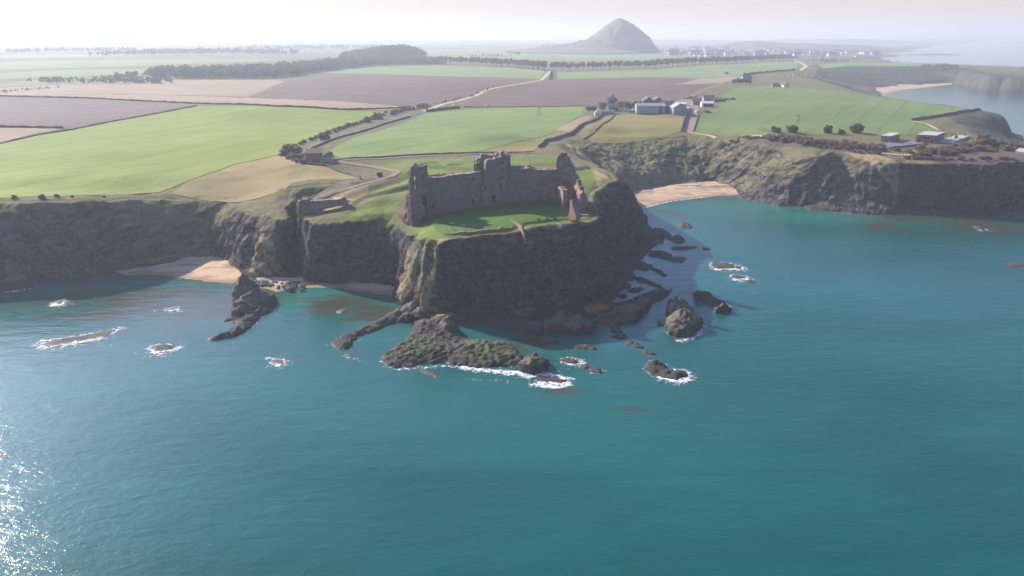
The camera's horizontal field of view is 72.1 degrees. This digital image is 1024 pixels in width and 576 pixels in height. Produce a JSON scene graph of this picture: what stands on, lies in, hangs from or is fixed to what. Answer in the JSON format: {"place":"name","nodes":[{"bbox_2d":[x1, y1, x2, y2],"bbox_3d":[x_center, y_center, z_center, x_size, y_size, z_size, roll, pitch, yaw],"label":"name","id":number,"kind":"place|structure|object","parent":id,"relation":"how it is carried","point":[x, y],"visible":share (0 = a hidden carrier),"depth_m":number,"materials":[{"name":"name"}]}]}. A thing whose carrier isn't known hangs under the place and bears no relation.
{"place":"outdoors","nodes":[
{"label":"outdoors","id":0,"kind":"place"},
{"bbox_2d":[0,128,62,141],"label":"stubble field","id":1,"kind":"structure","parent":0,"point":[6,134],"depth_m":635.21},
{"bbox_2d":[0,80,115,86],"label":"field","id":2,"kind":"structure","parent":0,"point":[27,82],"depth_m":1284.40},
{"bbox_2d":[0,69,147,78],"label":"grass field","id":3,"kind":"structure","parent":0,"point":[52,73],"depth_m":1600.14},
{"bbox_2d":[0,54,170,57],"bbox_3d":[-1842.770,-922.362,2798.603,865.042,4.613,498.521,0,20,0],"label":"stubble field","id":4,"kind":"structure","parent":0,"point":[50,55],"depth_m":2820.42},
{"bbox_2d":[0,97,192,126],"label":"harrowed field","id":5,"kind":"structure","parent":0,"point":[63,112],"depth_m":798.29,"materials":[{"name":"soil"}]},
{"bbox_2d":[14,33,230,39],"bbox_3d":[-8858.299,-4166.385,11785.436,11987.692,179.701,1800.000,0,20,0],"label":"hills","id":6,"kind":"structure","parent":0,"point":[140,36],"depth_m":11298.18,"materials":[{"name":"grey plant"}]},
{"bbox_2d":[0,80,284,96],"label":"stubble field","id":7,"kind":"structure","parent":0,"point":[240,88],"depth_m":1161.39,"materials":[{"name":"plant"}]},
{"bbox_2d":[26,74,172,83],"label":"woodland","id":8,"kind":"object","parent":7,"relation":"on","point":[113,79],"visible":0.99,"depth_m":1287.12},
{"bbox_2d":[0,59,284,69],"bbox_3d":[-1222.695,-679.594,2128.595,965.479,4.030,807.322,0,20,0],"label":"grass field","id":9,"kind":"structure","parent":0,"point":[56,64],"depth_m":2155.87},
{"bbox_2d":[115,256,250,282],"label":"beach","id":10,"kind":"structure","parent":0,"point":[211,269],"depth_m":377.84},
{"bbox_2d":[0,106,382,197],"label":"grass field","id":11,"kind":"structure","parent":0,"point":[160,152],"depth_m":547.12,"materials":[{"name":"plant"}]},
{"bbox_2d":[32,94,411,109],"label":"stubble strip","id":12,"kind":"object","parent":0,"point":[319,103],"visible":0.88,"depth_m":921.95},
{"bbox_2d":[170,156,358,201],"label":"dry grass field","id":13,"kind":"structure","parent":0,"point":[249,180],"depth_m":449.26,"materials":[{"name":"plant"}]},
{"bbox_2d":[307,162,360,178],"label":"field wall","id":14,"kind":"structure","parent":13,"relation":"on","point":[333,168],"depth_m":466.69,"materials":[{"name":"stone"}]},
{"bbox_2d":[256,277,296,291],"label":"beach","id":15,"kind":"structure","parent":0,"point":[279,280],"depth_m":361.40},
{"bbox_2d":[296,277,393,294],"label":"beach","id":16,"kind":"structure","parent":0,"point":[375,288],"depth_m":355.00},
{"bbox_2d":[305,156,400,197],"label":"track","id":17,"kind":"structure","parent":0,"point":[395,173],"depth_m":455.34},
{"bbox_2d":[304,111,425,151],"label":"road","id":18,"kind":"structure","parent":0,"point":[371,126],"depth_m":703.27,"materials":[{"name":"asphalt"}]},
{"bbox_2d":[344,49,425,57],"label":"hills","id":19,"kind":"structure","parent":0,"point":[393,54],"depth_m":2306.74,"materials":[{"name":"green plant"}]},
{"bbox_2d":[142,55,444,77],"bbox_3d":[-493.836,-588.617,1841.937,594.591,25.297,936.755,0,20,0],"label":"woodland","id":20,"kind":"object","parent":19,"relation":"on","point":[278,68],"visible":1,"depth_m":1584.09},
{"bbox_2d":[339,43,427,58],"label":"woodland","id":21,"kind":"object","parent":19,"relation":"on","point":[386,50],"visible":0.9,"depth_m":2307.40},
{"bbox_2d":[251,74,524,105],"bbox_3d":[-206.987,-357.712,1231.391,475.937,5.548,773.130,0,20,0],"label":"ploughed field","id":22,"kind":"structure","parent":0,"point":[404,90],"depth_m":1106.90,"materials":[{"name":"soil"}]},
{"bbox_2d":[322,65,543,78],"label":"grass field","id":23,"kind":"structure","parent":0,"point":[454,71],"depth_m":1685.57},
{"bbox_2d":[363,40,508,42],"bbox_3d":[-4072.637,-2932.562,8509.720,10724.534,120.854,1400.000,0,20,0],"label":"hills","id":24,"kind":"structure","parent":0,"point":[408,41],"depth_m":8158.59,"materials":[{"name":"grey plant"}]},
{"bbox_2d":[334,152,538,160],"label":"path","id":25,"kind":"structure","parent":0,"point":[420,156],"depth_m":515.48,"materials":[{"name":"beige soil"}]},
{"bbox_2d":[330,106,584,157],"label":"grass field","id":26,"kind":"structure","parent":0,"point":[468,130],"depth_m":637.45,"materials":[{"name":"plant"}]},
{"bbox_2d":[423,71,550,110],"bbox_3d":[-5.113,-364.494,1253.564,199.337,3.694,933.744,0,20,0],"label":"road","id":27,"kind":"structure","parent":0,"point":[542,78],"depth_m":1042.51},
{"bbox_2d":[429,201,568,233],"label":"castle lawn","id":28,"kind":"structure","parent":0,"point":[495,217],"depth_m":345.42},
{"bbox_2d":[453,226,509,233],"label":"ruined wall","id":29,"kind":"structure","parent":28,"relation":"on","point":[500,228],"depth_m":321.13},
{"bbox_2d":[0,37,1023,575],"bbox_3d":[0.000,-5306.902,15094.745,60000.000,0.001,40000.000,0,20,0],"label":"sea","id":30,"kind":"structure","parent":0,"point":[848,401],"depth_m":230.25,"materials":[{"name":"liquid"}]},
{"bbox_2d":[0,274,40,292],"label":"sea rock","id":31,"kind":"object","parent":30,"relation":"in","point":[13,282],"visible":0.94,"depth_m":353.85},
{"bbox_2d":[39,329,115,346],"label":"sea rock","id":32,"kind":"object","parent":30,"relation":"in","point":[68,340],"visible":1,"depth_m":294.08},
{"bbox_2d":[149,344,174,351],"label":"sea rock","id":33,"kind":"object","parent":30,"relation":"in","point":[161,348],"visible":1,"depth_m":285.58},
{"bbox_2d":[208,272,277,340],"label":"sea rock","id":34,"kind":"object","parent":30,"relation":"in","point":[252,302],"visible":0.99,"depth_m":322.87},
{"bbox_2d":[331,301,417,349],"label":"sea rock","id":35,"kind":"object","parent":30,"relation":"in","point":[402,313],"visible":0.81,"depth_m":307.06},
{"bbox_2d":[420,368,440,376],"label":"sea rock","id":36,"kind":"object","parent":30,"relation":"in","point":[431,373],"visible":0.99,"depth_m":264.68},
{"bbox_2d":[411,306,465,324],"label":"sea rock","id":37,"kind":"object","parent":30,"relation":"in","point":[420,313],"visible":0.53,"depth_m":313.33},
{"bbox_2d":[381,314,522,368],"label":"sea rock","id":38,"kind":"object","parent":30,"relation":"in","point":[436,339],"visible":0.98,"depth_m":279.41,"materials":[{"name":"stone"}]},
{"bbox_2d":[6,197,981,388],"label":"sea foam","id":39,"kind":"object","parent":30,"relation":"on","point":[542,374],"visible":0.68,"depth_m":268.37,"materials":[{"name":"white"}]},
{"bbox_2d":[465,316,544,335],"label":"sea rock","id":40,"kind":"object","parent":30,"relation":"in","point":[518,326],"visible":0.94,"depth_m":306.04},
{"bbox_2d":[517,351,549,374],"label":"sea rock","id":41,"kind":"object","parent":30,"relation":"in","point":[534,363],"visible":0.98,"depth_m":265.11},
{"bbox_2d":[529,375,566,383],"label":"sea rock","id":42,"kind":"object","parent":30,"relation":"in","point":[548,379],"visible":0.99,"depth_m":259.29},
{"bbox_2d":[539,336,559,343],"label":"sea rock","id":43,"kind":"object","parent":30,"relation":"in","point":[546,339],"visible":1,"depth_m":292.52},
{"bbox_2d":[541,310,596,335],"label":"sea rock","id":44,"kind":"object","parent":30,"relation":"in","point":[565,322],"visible":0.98,"depth_m":300.30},
{"bbox_2d":[560,357,578,364],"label":"sea rock","id":45,"kind":"object","parent":30,"relation":"in","point":[569,360],"visible":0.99,"depth_m":273.63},
{"bbox_2d":[574,343,596,350],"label":"sea rock","id":46,"kind":"object","parent":30,"relation":"in","point":[584,346],"visible":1,"depth_m":285.75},
{"bbox_2d":[580,364,603,373],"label":"sea rock","id":47,"kind":"object","parent":30,"relation":"in","point":[597,370],"visible":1,"depth_m":267.77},
{"bbox_2d":[609,325,622,332],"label":"sea rock","id":48,"kind":"object","parent":30,"relation":"in","point":[615,329],"visible":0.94,"depth_m":302.10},
{"bbox_2d":[573,290,670,325],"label":"sea rock","id":49,"kind":"object","parent":30,"relation":"in","point":[628,311],"visible":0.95,"depth_m":318.17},
{"bbox_2d":[620,270,636,280],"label":"sea rock","id":50,"kind":"object","parent":30,"relation":"in","point":[630,276],"visible":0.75,"depth_m":368.68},
{"bbox_2d":[593,233,664,302],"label":"sea rock","id":51,"kind":"object","parent":30,"relation":"in","point":[653,240],"visible":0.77,"depth_m":394.81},
{"bbox_2d":[624,340,643,347],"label":"sea rock","id":52,"kind":"object","parent":30,"relation":"in","point":[633,344],"visible":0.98,"depth_m":288.44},
{"bbox_2d":[634,261,652,270],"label":"sea rock","id":53,"kind":"object","parent":30,"relation":"in","point":[642,265],"visible":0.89,"depth_m":384.78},
{"bbox_2d":[633,288,671,298],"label":"sea rock","id":54,"kind":"object","parent":30,"relation":"in","point":[653,291],"visible":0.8,"depth_m":345.52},
{"bbox_2d":[648,250,672,257],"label":"sea rock","id":55,"kind":"object","parent":30,"relation":"in","point":[659,253],"visible":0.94,"depth_m":405.26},
{"bbox_2d":[652,227,672,239],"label":"sea rock","id":56,"kind":"object","parent":30,"relation":"in","point":[668,235],"visible":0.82,"depth_m":448.97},
{"bbox_2d":[644,359,688,379],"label":"sea rock","id":57,"kind":"object","parent":30,"relation":"in","point":[656,367],"visible":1,"depth_m":264.31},
{"bbox_2d":[662,256,688,262],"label":"sea rock","id":58,"kind":"object","parent":30,"relation":"in","point":[680,259],"visible":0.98,"depth_m":397.18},
{"bbox_2d":[671,234,684,243],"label":"sea rock","id":59,"kind":"object","parent":30,"relation":"in","point":[679,239],"visible":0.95,"depth_m":434.66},
{"bbox_2d":[664,295,703,338],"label":"sea rock","id":60,"kind":"object","parent":30,"relation":"in","point":[683,319],"visible":1,"depth_m":302.44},
{"bbox_2d":[671,246,696,249],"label":"sea rock","id":61,"kind":"object","parent":30,"relation":"in","point":[681,247],"visible":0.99,"depth_m":418.87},
{"bbox_2d":[693,290,731,313],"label":"sea rock","id":62,"kind":"object","parent":30,"relation":"in","point":[718,306],"visible":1,"depth_m":332.22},
{"bbox_2d":[711,262,734,268],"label":"sea rock","id":63,"kind":"object","parent":30,"relation":"in","point":[715,265],"visible":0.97,"depth_m":385.84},
{"bbox_2d":[736,192,794,206],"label":"sea rock","id":64,"kind":"object","parent":30,"relation":"in","point":[763,200],"visible":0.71,"depth_m":533.82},
{"bbox_2d":[803,203,900,214],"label":"sea rock","id":65,"kind":"object","parent":30,"relation":"in","point":[883,209],"visible":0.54,"depth_m":503.49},
{"bbox_2d":[0,127,1023,320],"bbox_3d":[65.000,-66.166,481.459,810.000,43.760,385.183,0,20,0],"label":"ground","id":66,"kind":"structure","parent":0,"point":[546,270],"depth_m":387.77,"materials":[{"name":"stone"}]},
{"bbox_2d":[288,145,302,153],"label":"bush","id":67,"kind":"object","parent":66,"relation":"on","point":[296,149],"visible":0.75,"depth_m":525.61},
{"bbox_2d":[305,148,322,162],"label":"dovecot","id":68,"kind":"object","parent":66,"relation":"on","point":[313,154],"visible":0.85,"depth_m":481.49,"materials":[{"name":"red stone"}]},
{"bbox_2d":[298,196,348,218],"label":"gate wall","id":69,"kind":"structure","parent":66,"relation":"on","point":[307,205],"depth_m":376.21,"materials":[{"name":"stone"}]},
{"bbox_2d":[317,131,330,139],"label":"bush","id":70,"kind":"object","parent":66,"relation":"on","point":[324,136],"visible":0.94,"depth_m":585.95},
{"bbox_2d":[320,153,333,161],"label":"hut","id":71,"kind":"object","parent":66,"relation":"on","point":[326,157],"visible":1,"depth_m":481.20,"materials":[{"name":"stone"}]},
{"bbox_2d":[333,151,532,160],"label":"field wall","id":72,"kind":"structure","parent":66,"relation":"on","point":[424,154],"depth_m":523.66,"materials":[{"name":"stone"}]},
{"bbox_2d":[402,150,585,226],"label":"castle ruin","id":73,"kind":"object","parent":66,"relation":"on","point":[496,178],"visible":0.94,"depth_m":365.20,"materials":[{"name":"stone"}]},
{"bbox_2d":[509,219,525,243],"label":"ruined wall","id":74,"kind":"structure","parent":66,"relation":"on","point":[520,227],"depth_m":321.73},
{"bbox_2d":[880,132,900,141],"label":"derelict hut","id":75,"kind":"object","parent":66,"relation":"on","point":[890,137],"visible":0.97,"depth_m":586.60,"materials":[{"name":"paint"}]},
{"bbox_2d":[915,131,944,142],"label":"derelict hut","id":76,"kind":"object","parent":66,"relation":"on","point":[929,137],"visible":0.99,"depth_m":584.42,"materials":[{"name":"paint"}]},
{"bbox_2d":[937,133,968,143],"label":"concrete platform","id":77,"kind":"structure","parent":66,"relation":"on","point":[954,138],"depth_m":600.25,"materials":[{"name":"grey stone"}]},
{"bbox_2d":[975,133,995,145],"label":"bush","id":78,"kind":"object","parent":66,"relation":"on","point":[983,139],"visible":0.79,"depth_m":574.65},
{"bbox_2d":[992,138,1008,147],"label":"bush","id":79,"kind":"object","parent":66,"relation":"on","point":[999,142],"visible":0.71,"depth_m":573.14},
{"bbox_2d":[0,40,1023,96],"bbox_3d":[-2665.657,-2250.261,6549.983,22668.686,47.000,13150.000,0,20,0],"label":"ground","id":80,"kind":"structure","parent":0,"point":[868,79],"depth_m":2160.24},
{"bbox_2d":[6,46,136,52],"bbox_3d":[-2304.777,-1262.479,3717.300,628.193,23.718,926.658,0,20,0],"label":"woodland","id":81,"kind":"object","parent":80,"relation":"on","point":[61,49],"visible":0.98,"depth_m":3687.73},
{"bbox_2d":[108,71,138,77],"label":"woodland","id":82,"kind":"object","parent":80,"relation":"on","point":[130,74],"visible":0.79,"depth_m":1408.56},
{"bbox_2d":[88,47,298,55],"bbox_3d":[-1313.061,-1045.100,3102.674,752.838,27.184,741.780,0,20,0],"label":"woodland","id":83,"kind":"object","parent":80,"relation":"on","point":[200,50],"visible":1,"depth_m":3062.35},
{"bbox_2d":[234,44,387,49],"bbox_3d":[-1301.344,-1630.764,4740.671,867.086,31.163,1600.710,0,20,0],"label":"woodland","id":84,"kind":"object","parent":80,"relation":"on","point":[342,46],"visible":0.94,"depth_m":4496.54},
{"bbox_2d":[668,48,857,54],"bbox_3d":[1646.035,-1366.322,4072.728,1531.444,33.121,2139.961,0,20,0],"label":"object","id":85,"kind":"object","parent":80,"relation":"on","point":[746,51],"visible":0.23,"depth_m":4153.90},
{"bbox_2d":[808,56,849,61],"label":"woodland","id":86,"kind":"object","parent":80,"relation":"on","point":[830,59],"visible":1,"depth_m":2461.10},
{"bbox_2d":[919,63,958,74],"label":"woodland","id":87,"kind":"object","parent":80,"relation":"on","point":[945,65],"visible":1,"depth_m":1930.22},
{"bbox_2d":[0,83,1023,142],"bbox_3d":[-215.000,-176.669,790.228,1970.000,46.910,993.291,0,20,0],"label":"ground","id":88,"kind":"structure","parent":0,"point":[989,123],"depth_m":786.72,"materials":[{"name":"plant"}]},
{"bbox_2d":[0,125,62,127],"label":"hedge","id":89,"kind":"object","parent":88,"relation":"on","point":[19,126],"visible":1,"depth_m":654.93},
{"bbox_2d":[0,105,196,143],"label":"hedge","id":90,"kind":"object","parent":88,"relation":"on","point":[14,139],"visible":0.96,"depth_m":673.42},
{"bbox_2d":[0,95,410,109],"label":"hedge","id":91,"kind":"object","parent":88,"relation":"on","point":[164,101],"visible":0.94,"depth_m":862.89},
{"bbox_2d":[311,115,410,147],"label":"field wall","id":92,"kind":"structure","parent":88,"relation":"on","point":[326,141],"depth_m":628.67,"materials":[{"name":"stone"}]},
{"bbox_2d":[426,106,459,111],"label":"hedge","id":93,"kind":"object","parent":88,"relation":"on","point":[443,108],"visible":0.98,"depth_m":831.28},
{"bbox_2d":[464,105,584,106],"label":"hedge","id":94,"kind":"object","parent":88,"relation":"on","point":[527,106],"visible":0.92,"depth_m":863.38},
{"bbox_2d":[538,112,603,147],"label":"field wall","id":95,"kind":"structure","parent":88,"relation":"on","point":[565,134],"depth_m":645.78,"materials":[{"name":"stone"}]},
{"bbox_2d":[607,103,618,110],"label":"house","id":96,"kind":"structure","parent":88,"relation":"on","point":[612,106],"depth_m":793.75,"materials":[{"name":"paint"}]},
{"bbox_2d":[635,103,665,112],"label":"farm building","id":97,"kind":"structure","parent":88,"relation":"on","point":[649,107],"depth_m":762.26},
{"bbox_2d":[669,102,686,113],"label":"farm building","id":98,"kind":"structure","parent":88,"relation":"on","point":[677,108],"depth_m":752.84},
{"bbox_2d":[700,101,713,106],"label":"farm building","id":99,"kind":"structure","parent":88,"relation":"on","point":[706,103],"depth_m":839.80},
{"bbox_2d":[911,108,981,120],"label":"field wall","id":100,"kind":"structure","parent":88,"relation":"on","point":[939,115],"depth_m":760.98,"materials":[{"name":"stone"}]},
{"bbox_2d":[0,0,1023,36],"label":"sky","id":101,"kind":"structure","parent":0,"point":[18,18],"materials":[{"name":"white"}]},
{"bbox_2d":[485,131,564,150],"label":"pasture strip","id":102,"kind":"object","parent":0,"point":[529,145],"visible":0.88,"depth_m":565.35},
{"bbox_2d":[421,48,692,61],"bbox_3d":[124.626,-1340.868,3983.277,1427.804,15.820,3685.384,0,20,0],"label":"grass field","id":103,"kind":"structure","parent":0,"point":[524,56],"depth_m":2997.64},
{"bbox_2d":[556,116,592,132],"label":"soil plot","id":104,"kind":"object","parent":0,"point":[569,126],"visible":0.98,"depth_m":692.74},
{"bbox_2d":[504,18,659,53],"bbox_3d":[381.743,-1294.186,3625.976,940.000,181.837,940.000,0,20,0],"label":"hill","id":105,"kind":"structure","parent":0,"point":[619,36],"depth_m":3539.51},
{"bbox_2d":[564,149,609,175],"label":"path","id":106,"kind":"structure","parent":0,"point":[591,166],"depth_m":476.49,"materials":[{"name":"beige soil"}]},
{"bbox_2d":[460,78,718,106],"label":"ploughed field","id":107,"kind":"structure","parent":0,"point":[582,92],"depth_m":1055.14,"materials":[{"name":"soil"}]},
{"bbox_2d":[575,115,612,137],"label":"pasture strip","id":108,"kind":"object","parent":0,"point":[583,131],"visible":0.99,"depth_m":670.66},
{"bbox_2d":[585,113,683,142],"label":"pasture","id":109,"kind":"structure","parent":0,"point":[635,127],"depth_m":671.80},
{"bbox_2d":[557,61,799,78],"bbox_3d":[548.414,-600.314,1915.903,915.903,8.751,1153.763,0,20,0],"label":"grass field","id":110,"kind":"structure","parent":0,"point":[703,71],"depth_m":1676.48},
{"bbox_2d":[744,68,794,74],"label":"hedge","id":111,"kind":"object","parent":110,"relation":"on","point":[758,72],"visible":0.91,"depth_m":1635.39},
{"bbox_2d":[633,181,737,207],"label":"beach","id":112,"kind":"structure","parent":0,"point":[653,196],"depth_m":561.85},
{"bbox_2d":[677,99,697,109],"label":"yard","id":113,"kind":"structure","parent":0,"point":[691,107],"depth_m":886.52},
{"bbox_2d":[680,106,699,130],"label":"farm lane","id":114,"kind":"structure","parent":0,"point":[690,120],"depth_m":723.66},
{"bbox_2d":[672,76,740,84],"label":"stubble strip","id":115,"kind":"object","parent":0,"point":[710,80],"visible":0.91,"depth_m":1346.12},
{"bbox_2d":[677,77,740,100],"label":"road","id":116,"kind":"structure","parent":0,"point":[700,91],"depth_m":1095.69,"materials":[{"name":"beige soil"}]},
{"bbox_2d":[652,38,954,44],"bbox_3d":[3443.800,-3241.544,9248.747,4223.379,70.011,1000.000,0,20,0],"label":"hills","id":117,"kind":"structure","parent":0,"point":[863,41],"depth_m":8973.04,"materials":[{"name":"grey plant"}]},
{"bbox_2d":[701,41,914,51],"bbox_3d":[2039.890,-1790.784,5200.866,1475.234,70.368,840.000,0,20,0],"label":"hills","id":118,"kind":"structure","parent":0,"point":[757,45],"depth_m":4971.99,"materials":[{"name":"green plant"}]},
{"bbox_2d":[693,86,966,136],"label":"grass field","id":119,"kind":"structure","parent":0,"point":[749,110],"depth_m":778.88,"materials":[{"name":"plant"}]},
{"bbox_2d":[849,123,864,133],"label":"bush","id":120,"kind":"object","parent":119,"relation":"on","point":[857,128],"visible":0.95,"depth_m":628.64,"materials":[{"name":"green plant"}]},
{"bbox_2d":[817,63,939,67],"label":"grass field","id":121,"kind":"structure","parent":0,"point":[831,65],"depth_m":2095.34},
{"bbox_2d":[884,139,927,148],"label":"yard","id":122,"kind":"structure","parent":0,"point":[899,143],"depth_m":577.45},
{"bbox_2d":[876,83,952,95],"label":"beach","id":123,"kind":"structure","parent":0,"point":[885,91],"depth_m":1682.89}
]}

